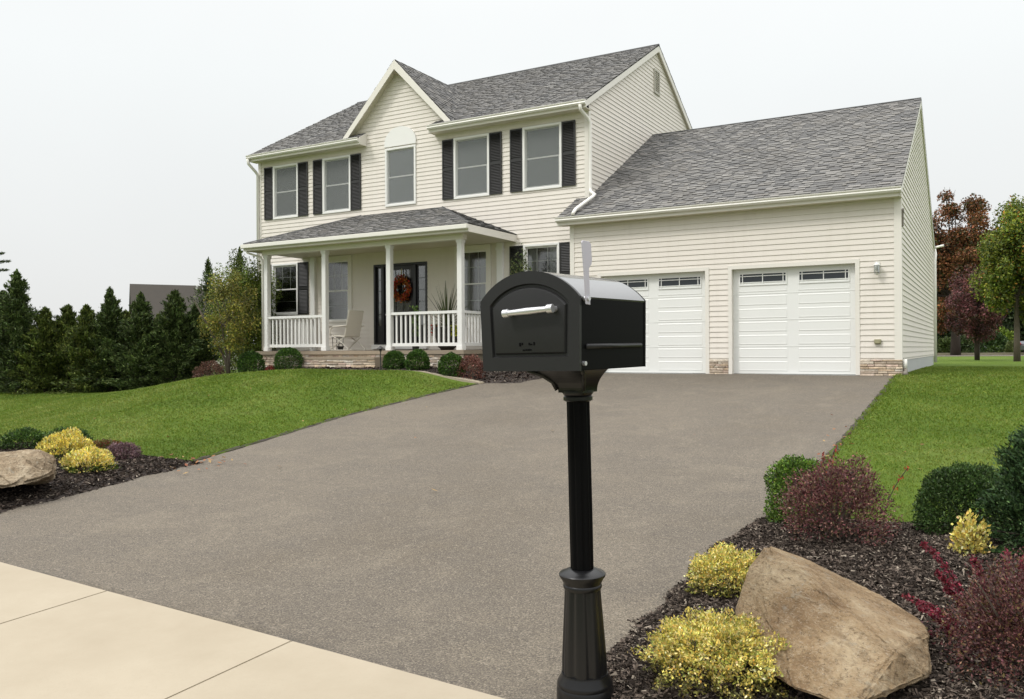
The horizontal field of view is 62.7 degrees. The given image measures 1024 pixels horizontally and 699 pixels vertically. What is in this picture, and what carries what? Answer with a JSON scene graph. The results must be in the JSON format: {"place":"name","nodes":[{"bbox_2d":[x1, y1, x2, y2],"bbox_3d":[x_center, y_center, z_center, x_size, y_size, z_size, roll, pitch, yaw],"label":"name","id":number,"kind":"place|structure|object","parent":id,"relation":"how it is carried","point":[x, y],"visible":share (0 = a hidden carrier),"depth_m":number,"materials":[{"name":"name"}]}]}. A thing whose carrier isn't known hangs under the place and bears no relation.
{"place":"outdoors","nodes":[
{"label":"outdoors","id":0,"kind":"place"},
{"bbox_2d":[129,284,237,369],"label":"neighbour house","id":1,"kind":"structure","parent":0,"point":[154,294],"depth_m":65.98,"materials":[{"name":"grey paint"}]},
{"bbox_2d":[0,368,467,459],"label":"grass","id":2,"kind":"structure","parent":0,"point":[69,403],"depth_m":18.41,"materials":[{"name":"green plant"}]},
{"bbox_2d":[0,562,504,698],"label":"sidewalk","id":3,"kind":"structure","parent":0,"point":[60,638],"depth_m":5.30,"materials":[{"name":"concrete"}]},
{"bbox_2d":[406,370,483,383],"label":"walkway","id":4,"kind":"structure","parent":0,"point":[464,379],"depth_m":21.03,"materials":[{"name":"concrete"}]},
{"bbox_2d":[0,373,892,698],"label":"driveway","id":5,"kind":"structure","parent":0,"point":[356,535],"depth_m":8.68,"materials":[{"name":"grey asphalt"}]},
{"bbox_2d":[0,349,1023,641],"bbox_3d":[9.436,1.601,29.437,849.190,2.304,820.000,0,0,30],"label":"lawn ground","id":6,"kind":"structure","parent":0,"point":[970,361],"depth_m":15.15,"materials":[{"name":"green plant"}]},
{"bbox_2d":[0,252,11,271],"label":"pine tree","id":7,"kind":"object","parent":6,"relation":"on","point":[3,261],"visible":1,"depth_m":39.98,"materials":[{"name":"green plant"}]},
{"bbox_2d":[0,290,42,390],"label":"evergreen tree","id":8,"kind":"object","parent":6,"relation":"on","point":[2,292],"visible":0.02,"depth_m":31.38,"materials":[{"name":"green plant"}]},
{"bbox_2d":[0,268,56,393],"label":"evergreen tree","id":9,"kind":"object","parent":6,"relation":"on","point":[16,309],"visible":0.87,"depth_m":29.69,"materials":[{"name":"green plant"}]},
{"bbox_2d":[5,306,69,394],"bbox_3d":[-16.772,0.111,29.931,2.424,3.385,2.652,0,0,30],"label":"evergreen tree","id":10,"kind":"object","parent":6,"relation":"on","point":[47,323],"visible":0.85,"depth_m":29.64,"materials":[{"name":"green plant"}]},
{"bbox_2d":[32,304,80,390],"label":"evergreen tree","id":11,"kind":"object","parent":6,"relation":"on","point":[66,319],"visible":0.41,"depth_m":30.16,"materials":[{"name":"green plant"}]},
{"bbox_2d":[47,304,109,393],"bbox_3d":[-15.005,-0.018,29.385,2.551,3.266,2.248,0,0,30],"label":"evergreen tree","id":12,"kind":"object","parent":6,"relation":"on","point":[76,350],"visible":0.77,"depth_m":29.14,"materials":[{"name":"green plant"}]},
{"bbox_2d":[0,442,202,513],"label":"mulch bed","id":13,"kind":"object","parent":6,"relation":"on","point":[42,500],"visible":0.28,"depth_m":10.77,"materials":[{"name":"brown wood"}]},
{"bbox_2d":[0,426,46,449],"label":"round evergreen","id":14,"kind":"object","parent":13,"relation":"on","point":[20,435],"visible":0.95,"depth_m":13.59,"materials":[{"name":"green plant"}]},
{"bbox_2d":[0,449,56,487],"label":"boulder","id":15,"kind":"object","parent":13,"relation":"on","point":[29,467],"visible":1,"depth_m":10.11,"materials":[{"name":"beige stone"}]},
{"bbox_2d":[34,426,95,458],"bbox_3d":[-6.634,1.413,12.419,0.800,0.541,0.802,0,0,2],"label":"golden shrub","id":16,"kind":"object","parent":13,"relation":"on","point":[67,439],"visible":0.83,"depth_m":12.28,"materials":[{"name":"yellow plant"}]},
{"bbox_2d":[44,426,95,450],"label":"round evergreen","id":17,"kind":"object","parent":13,"relation":"on","point":[84,432],"visible":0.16,"depth_m":13.46,"materials":[{"name":"green plant"}]},
{"bbox_2d":[58,445,120,473],"bbox_3d":[-5.798,1.506,11.524,0.741,0.419,0.735,0,0,30],"label":"golden shrub","id":18,"kind":"object","parent":13,"relation":"on","point":[72,459],"visible":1,"depth_m":11.36,"materials":[{"name":"yellow plant"}]},
{"bbox_2d":[93,438,125,452],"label":"shrub","id":19,"kind":"object","parent":13,"relation":"on","point":[102,443],"visible":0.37,"depth_m":12.85,"materials":[{"name":"brown plant"}]},
{"bbox_2d":[106,441,142,459],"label":"shrub","id":20,"kind":"object","parent":13,"relation":"on","point":[131,448],"visible":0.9,"depth_m":12.32,"materials":[{"name":"purple plant"}]},
{"bbox_2d":[72,286,132,392],"bbox_3d":[-14.139,-0.339,29.431,2.002,3.872,2.580,0,0,30],"label":"evergreen tree","id":21,"kind":"object","parent":6,"relation":"on","point":[108,317],"visible":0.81,"depth_m":29.20,"materials":[{"name":"green plant"}]},
{"bbox_2d":[106,310,132,389],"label":"evergreen tree","id":22,"kind":"object","parent":6,"relation":"on","point":[126,313],"visible":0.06,"depth_m":30.41,"materials":[{"name":"green plant"}]},
{"bbox_2d":[98,291,170,389],"bbox_3d":[-12.800,-0.232,28.952,2.277,3.640,2.360,0,0,30],"label":"evergreen tree","id":23,"kind":"object","parent":6,"relation":"on","point":[138,335],"visible":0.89,"depth_m":28.69,"materials":[{"name":"green plant"}]},
{"bbox_2d":[130,314,177,386],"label":"evergreen tree","id":24,"kind":"object","parent":6,"relation":"on","point":[156,367],"visible":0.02,"depth_m":30.31,"materials":[{"name":"green plant"}]},
{"bbox_2d":[139,289,214,385],"bbox_3d":[-11.620,-0.290,28.916,2.409,3.633,2.417,0,0,2],"label":"evergreen tree","id":25,"kind":"object","parent":6,"relation":"on","point":[172,335],"visible":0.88,"depth_m":28.69,"materials":[{"name":"green plant"}]},
{"bbox_2d":[177,303,223,379],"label":"evergreen tree","id":26,"kind":"object","parent":6,"relation":"on","point":[205,353],"visible":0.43,"depth_m":29.23,"materials":[{"name":"green plant"}]},
{"bbox_2d":[192,359,225,377],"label":"barberry shrub","id":27,"kind":"object","parent":6,"relation":"on","point":[201,369],"visible":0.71,"depth_m":26.28,"materials":[{"name":"red plant"}]},
{"bbox_2d":[186,257,256,374],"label":"evergreen tree","id":28,"kind":"object","parent":6,"relation":"on","point":[208,268],"visible":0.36,"depth_m":43.86,"materials":[{"name":"green plant"}]},
{"bbox_2d":[194,267,262,373],"bbox_3d":[-8.303,-0.750,24.627,1.714,3.334,1.805,0,0,30],"label":"deciduous tree","id":29,"kind":"object","parent":6,"relation":"on","point":[214,325],"visible":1,"depth_m":24.42,"materials":[{"name":"green plant"}]},
{"bbox_2d":[208,246,253,374],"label":"evergreen tree","id":30,"kind":"object","parent":6,"relation":"on","point":[242,258],"visible":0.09,"depth_m":41.90,"materials":[{"name":"green plant"}]},
{"bbox_2d":[194,383,477,460],"bbox_3d":[-2.308,1.119,17.689,0.514,0.993,11.821,0,0,26],"label":"soil edge","id":31,"kind":"object","parent":6,"relation":"on","point":[261,440],"visible":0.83,"depth_m":15.21,"materials":[{"name":"brown soil"}]},
{"bbox_2d":[271,366,541,382],"bbox_3d":[-4.903,0.902,24.823,13.560,0.850,3.840,0,0,30],"label":"mulch bed","id":32,"kind":"object","parent":6,"relation":"on","point":[501,377],"visible":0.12,"depth_m":21.61,"materials":[{"name":"brown wood"}]},
{"bbox_2d":[206,248,281,372],"bbox_3d":[-8.840,-1.123,28.063,2.389,4.598,2.544,0,0,30],"label":"deciduous tree","id":33,"kind":"object","parent":32,"relation":"on","point":[254,341],"visible":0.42,"depth_m":27.62,"materials":[{"name":"green plant"}]},
{"bbox_2d":[237,350,265,371],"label":"boxwood shrub","id":34,"kind":"object","parent":32,"relation":"on","point":[252,356],"visible":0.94,"depth_m":24.34,"materials":[{"name":"green plant"}]},
{"bbox_2d":[264,365,273,369],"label":"flower clump","id":35,"kind":"object","parent":32,"relation":"on","point":[268,367],"visible":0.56,"depth_m":24.62,"materials":[{"name":"red plant"}]},
{"bbox_2d":[273,347,303,369],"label":"boxwood shrub","id":36,"kind":"object","parent":32,"relation":"on","point":[284,352],"visible":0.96,"depth_m":23.99,"materials":[{"name":"green plant"}]},
{"bbox_2d":[377,346,383,369],"bbox_3d":[-3.462,0.224,22.111,0.220,0.650,0.220,0,0,30],"label":"path light","id":37,"kind":"object","parent":32,"relation":"on","point":[380,348],"visible":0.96,"depth_m":22.10,"materials":[{"name":"black metal"}]},
{"bbox_2d":[382,350,405,368],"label":"boxwood shrub","id":38,"kind":"object","parent":32,"relation":"on","point":[394,359],"visible":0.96,"depth_m":22.20,"materials":[{"name":"green plant"}]},
{"bbox_2d":[404,348,430,369],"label":"boxwood shrub","id":39,"kind":"object","parent":32,"relation":"on","point":[416,353],"visible":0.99,"depth_m":21.82,"materials":[{"name":"green plant"}]},
{"bbox_2d":[437,352,466,376],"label":"boxwood shrub","id":40,"kind":"object","parent":32,"relation":"on","point":[445,361],"visible":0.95,"depth_m":21.26,"materials":[{"name":"green plant"}]},
{"bbox_2d":[456,354,485,378],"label":"barberry shrub","id":41,"kind":"object","parent":32,"relation":"on","point":[467,361],"visible":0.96,"depth_m":21.26,"materials":[{"name":"red plant"}]},
{"bbox_2d":[510,248,532,274],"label":"tall shrub","id":42,"kind":"object","parent":32,"relation":"on","point":[517,270],"visible":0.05,"depth_m":23.20,"materials":[{"name":"green plant"}]},
{"bbox_2d":[240,44,943,375],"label":"suburban house","id":43,"kind":"structure","parent":6,"relation":"on","point":[801,244],"depth_m":23.65,"materials":[{"name":"beige plastic"}]},
{"bbox_2d":[272,262,297,315],"bbox_3d":[-7.572,-2.056,29.096,1.280,2.050,0.852,0,0,30],"label":"window","id":44,"kind":"structure","parent":43,"relation":"in","point":[287,273],"depth_m":28.78,"materials":[{"name":"glass"}]},
{"bbox_2d":[273,162,298,219],"bbox_3d":[-7.544,-5.407,29.070,1.230,2.110,0.852,0,0,30],"label":"window","id":45,"kind":"structure","parent":43,"relation":"in","point":[285,177],"depth_m":28.79,"materials":[{"name":"white paint"}]},
{"bbox_2d":[322,154,350,213],"bbox_3d":[-5.563,-5.419,27.940,1.270,2.110,0.852,0,0,30],"label":"window","id":46,"kind":"structure","parent":43,"relation":"in","point":[335,170],"depth_m":27.66,"materials":[{"name":"white paint"}]},
{"bbox_2d":[321,255,352,325],"bbox_3d":[-5.575,-1.929,27.944,1.370,2.370,0.875,0,0,30],"label":"window","id":47,"kind":"structure","parent":43,"relation":"in","point":[340,267],"depth_m":27.60,"materials":[{"name":"grey glass"}]},
{"bbox_2d":[329,310,365,350],"bbox_3d":[-5.042,-0.576,25.781,0.882,1.230,0.717,0,0,38],"label":"porch chair","id":48,"kind":"object","parent":43,"relation":"on","point":[353,325],"visible":1,"depth_m":25.60,"materials":[{"name":"beige fabric"}]},
{"bbox_2d":[371,261,428,348],"bbox_3d":[-3.370,-1.357,26.576,2.150,2.800,0.770,0,0,30],"label":"front door","id":49,"kind":"structure","parent":43,"relation":"in","point":[416,272],"depth_m":26.65,"materials":[{"name":"black paint"}]},
{"bbox_2d":[385,144,416,206],"bbox_3d":[-3.292,-5.432,26.645,1.260,2.110,0.852,0,0,30],"label":"window","id":50,"kind":"structure","parent":43,"relation":"in","point":[400,162],"depth_m":26.40,"materials":[{"name":"white paint"}]},
{"bbox_2d":[393,269,411,302],"bbox_3d":[-3.458,-1.986,26.238,0.801,1.080,0.299,0,0,30],"label":"wreath","id":51,"kind":"object","parent":43,"relation":"attached to","point":[407,288],"visible":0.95,"depth_m":26.19,"materials":[{"name":"orange plant"}]},
{"bbox_2d":[409,305,418,348],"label":"potted plant","id":52,"kind":"object","parent":43,"relation":"on","point":[417,326],"visible":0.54,"depth_m":23.98,"materials":[{"name":"green plant"}]},
{"bbox_2d":[407,284,473,349],"bbox_3d":[-1.803,-0.968,23.675,2.316,1.973,1.996,0,0,-2],"label":"potted plant","id":53,"kind":"object","parent":43,"relation":"on","point":[444,307],"visible":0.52,"depth_m":23.41,"materials":[{"name":"green plant"}]},
{"bbox_2d":[453,133,489,198],"bbox_3d":[-1.008,-5.446,25.342,1.320,2.110,0.852,0,0,30],"label":"window","id":54,"kind":"structure","parent":43,"relation":"in","point":[470,153],"depth_m":25.09,"materials":[{"name":"white paint"}]},
{"bbox_2d":[454,244,491,322],"bbox_3d":[-0.980,-1.956,25.323,1.350,2.370,0.875,0,0,30],"label":"window","id":55,"kind":"structure","parent":43,"relation":"in","point":[477,258],"depth_m":25.23,"materials":[{"name":"white paint"}]},
{"bbox_2d":[523,242,559,272],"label":"window","id":56,"kind":"structure","parent":43,"relation":"in","point":[544,257],"depth_m":24.10,"materials":[{"name":"white paint"}]},
{"bbox_2d":[522,122,561,191],"bbox_3d":[1.051,-5.459,24.168,1.320,2.110,0.852,0,0,30],"label":"window","id":57,"kind":"structure","parent":43,"relation":"in","point":[541,144],"depth_m":23.91,"materials":[{"name":"white paint"}]},
{"bbox_2d":[603,271,705,372],"bbox_3d":[3.614,-0.664,21.404,2.780,2.510,0.072,0,0,30],"label":"garage door","id":58,"kind":"structure","parent":43,"relation":"in","point":[675,302],"depth_m":21.14,"materials":[{"name":"white paint"}]},
{"bbox_2d":[733,264,855,373],"bbox_3d":[6.593,-0.682,19.705,2.780,2.510,0.072,0,0,30],"label":"garage door","id":59,"kind":"structure","parent":43,"relation":"in","point":[788,320],"depth_m":19.66,"materials":[{"name":"white paint"}]},
{"bbox_2d":[606,516,1023,698],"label":"mulch bed","id":60,"kind":"object","parent":6,"relation":"on","point":[918,691],"visible":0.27,"depth_m":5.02,"materials":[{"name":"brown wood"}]},
{"bbox_2d":[480,240,645,698],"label":"mailbox","id":61,"kind":"object","parent":60,"relation":"on","point":[573,339],"visible":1,"depth_m":4.40,"materials":[{"name":"black metal"}]},
{"bbox_2d":[480,271,581,370],"bbox_3d":[0.063,-0.147,4.210,0.608,0.504,0.087,-1,0,36],"label":"mailbox door","id":62,"kind":"structure","parent":61,"relation":"in","point":[531,320],"depth_m":4.21,"materials":[{"name":"black metal"}]},
{"bbox_2d":[630,606,794,698],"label":"golden shrub","id":63,"kind":"object","parent":60,"relation":"on","point":[707,629],"visible":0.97,"depth_m":4.51,"materials":[{"name":"yellow plant"}]},
{"bbox_2d":[684,541,759,597],"bbox_3d":[1.560,1.593,6.068,0.655,0.410,0.632,0,0,30],"label":"golden shrub","id":64,"kind":"object","parent":60,"relation":"on","point":[706,566],"visible":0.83,"depth_m":5.95,"materials":[{"name":"yellow plant"}]},
{"bbox_2d":[763,454,830,523],"bbox_3d":[2.626,1.298,7.700,0.642,0.711,0.660,0,0,30],"label":"boxwood shrub","id":65,"kind":"object","parent":60,"relation":"on","point":[784,466],"visible":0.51,"depth_m":7.64,"materials":[{"name":"green plant"}]},
{"bbox_2d":[735,546,931,698],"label":"boulder","id":66,"kind":"object","parent":60,"relation":"on","point":[848,638],"visible":0.84,"depth_m":4.53,"materials":[{"name":"beige stone"}]},
{"bbox_2d":[770,451,903,546],"bbox_3d":[2.704,1.217,6.972,1.019,0.788,0.931,0,0,30],"label":"barberry shrub","id":67,"kind":"object","parent":60,"relation":"on","point":[812,489],"visible":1,"depth_m":6.85,"materials":[{"name":"red plant"}]},
{"bbox_2d":[821,445,908,515],"bbox_3d":[3.239,1.267,7.781,0.810,0.743,0.146,0,0,30],"label":"red twig","id":68,"kind":"object","parent":67,"relation":"attached to","point":[835,451],"visible":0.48,"depth_m":7.64,"materials":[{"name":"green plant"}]},
{"bbox_2d":[901,541,1023,698],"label":"barberry shrub","id":69,"kind":"object","parent":60,"relation":"on","point":[1007,615],"visible":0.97,"depth_m":4.56,"materials":[{"name":"red plant"}]},
{"bbox_2d":[910,461,1022,536],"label":"round evergreen","id":70,"kind":"object","parent":60,"relation":"on","point":[944,484],"visible":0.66,"depth_m":7.00,"materials":[{"name":"green plant"}]},
{"bbox_2d":[947,509,996,558],"bbox_3d":[3.487,1.418,6.398,0.306,0.424,0.330,0,0,-7],"label":"golden shrub","id":71,"kind":"object","parent":60,"relation":"on","point":[969,537],"visible":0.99,"depth_m":6.35,"materials":[{"name":"yellow plant"}]},
{"bbox_2d":[971,425,1023,553],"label":"dwarf conifer","id":72,"kind":"object","parent":60,"relation":"on","point":[1010,505],"visible":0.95,"depth_m":6.38,"materials":[{"name":"green plant"}]},
{"bbox_2d":[778,376,894,511],"bbox_3d":[5.508,1.071,13.251,0.190,0.993,11.790,0,0,30],"label":"soil edge","id":73,"kind":"object","parent":6,"relation":"on","point":[853,425],"visible":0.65,"depth_m":12.47,"materials":[{"name":"brown soil"}]},
{"bbox_2d":[937,336,961,352],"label":"roadside bush","id":74,"kind":"object","parent":6,"relation":"on","point":[944,344],"visible":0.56,"depth_m":73.71,"materials":[{"name":"green plant"}]},
{"bbox_2d":[937,288,988,352],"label":"deciduous tree","id":75,"kind":"object","parent":6,"relation":"on","point":[948,334],"visible":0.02,"depth_m":81.75,"materials":[{"name":"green plant"}]},
{"bbox_2d":[932,187,996,354],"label":"deciduous tree","id":76,"kind":"object","parent":6,"relation":"on","point":[957,253],"visible":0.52,"depth_m":60.83,"materials":[{"name":"brown plant"}]},
{"bbox_2d":[949,335,981,352],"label":"roadside bush","id":77,"kind":"object","parent":6,"relation":"on","point":[965,342],"visible":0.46,"depth_m":72.53,"materials":[{"name":"green plant"}]},
{"bbox_2d":[943,263,1007,359],"bbox_3d":[21.267,-1.753,38.514,2.749,4.709,2.755,0,0,30],"label":"deciduous tree","id":78,"kind":"object","parent":6,"relation":"on","point":[975,314],"visible":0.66,"depth_m":38.26,"materials":[{"name":"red plant"}]},
{"bbox_2d":[937,352,1023,354],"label":"kerb","id":79,"kind":"structure","parent":6,"relation":"on","point":[1022,353],"depth_m":63.83,"materials":[{"name":"concrete"}]},
{"bbox_2d":[970,330,1008,352],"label":"roadside bush","id":80,"kind":"object","parent":6,"relation":"on","point":[1001,339],"visible":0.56,"depth_m":69.34,"materials":[{"name":"green plant"}]},
{"bbox_2d":[966,293,1023,352],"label":"deciduous tree","id":81,"kind":"object","parent":6,"relation":"on","point":[1008,322],"visible":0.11,"depth_m":78.46,"materials":[{"name":"green plant"}]},
{"bbox_2d":[968,193,1023,360],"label":"deciduous tree","id":82,"kind":"object","parent":6,"relation":"on","point":[1001,277],"visible":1,"depth_m":34.05,"materials":[{"name":"green plant"}]},
{"bbox_2d":[991,326,1013,352],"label":"roadside bush","id":83,"kind":"object","parent":6,"relation":"on","point":[1008,334],"visible":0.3,"depth_m":75.60,"materials":[{"name":"green plant"}]},
{"bbox_2d":[1004,340,1020,352],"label":"roadside bush","id":84,"kind":"object","parent":6,"relation":"on","point":[1009,346],"visible":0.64,"depth_m":65.87,"materials":[{"name":"green plant"}]},
{"bbox_2d":[0,0,1023,324],"label":"sky","id":85,"kind":"structure","parent":0,"point":[128,128],"materials":[{"name":"white"}]},
{"bbox_2d":[769,366,1023,523],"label":"grass","id":86,"kind":"structure","parent":0,"point":[948,372],"depth_m":13.04,"materials":[{"name":"green plant"}]},
{"bbox_2d":[933,355,1023,356],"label":"road","id":87,"kind":"structure","parent":0,"point":[973,355],"depth_m":58.85,"materials":[{"name":"grey asphalt"}]},
{"bbox_2d":[1020,341,1023,351],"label":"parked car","id":88,"kind":"object","parent":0,"point":[1021,345],"visible":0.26,"depth_m":62.35,"materials":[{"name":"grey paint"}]}
]}

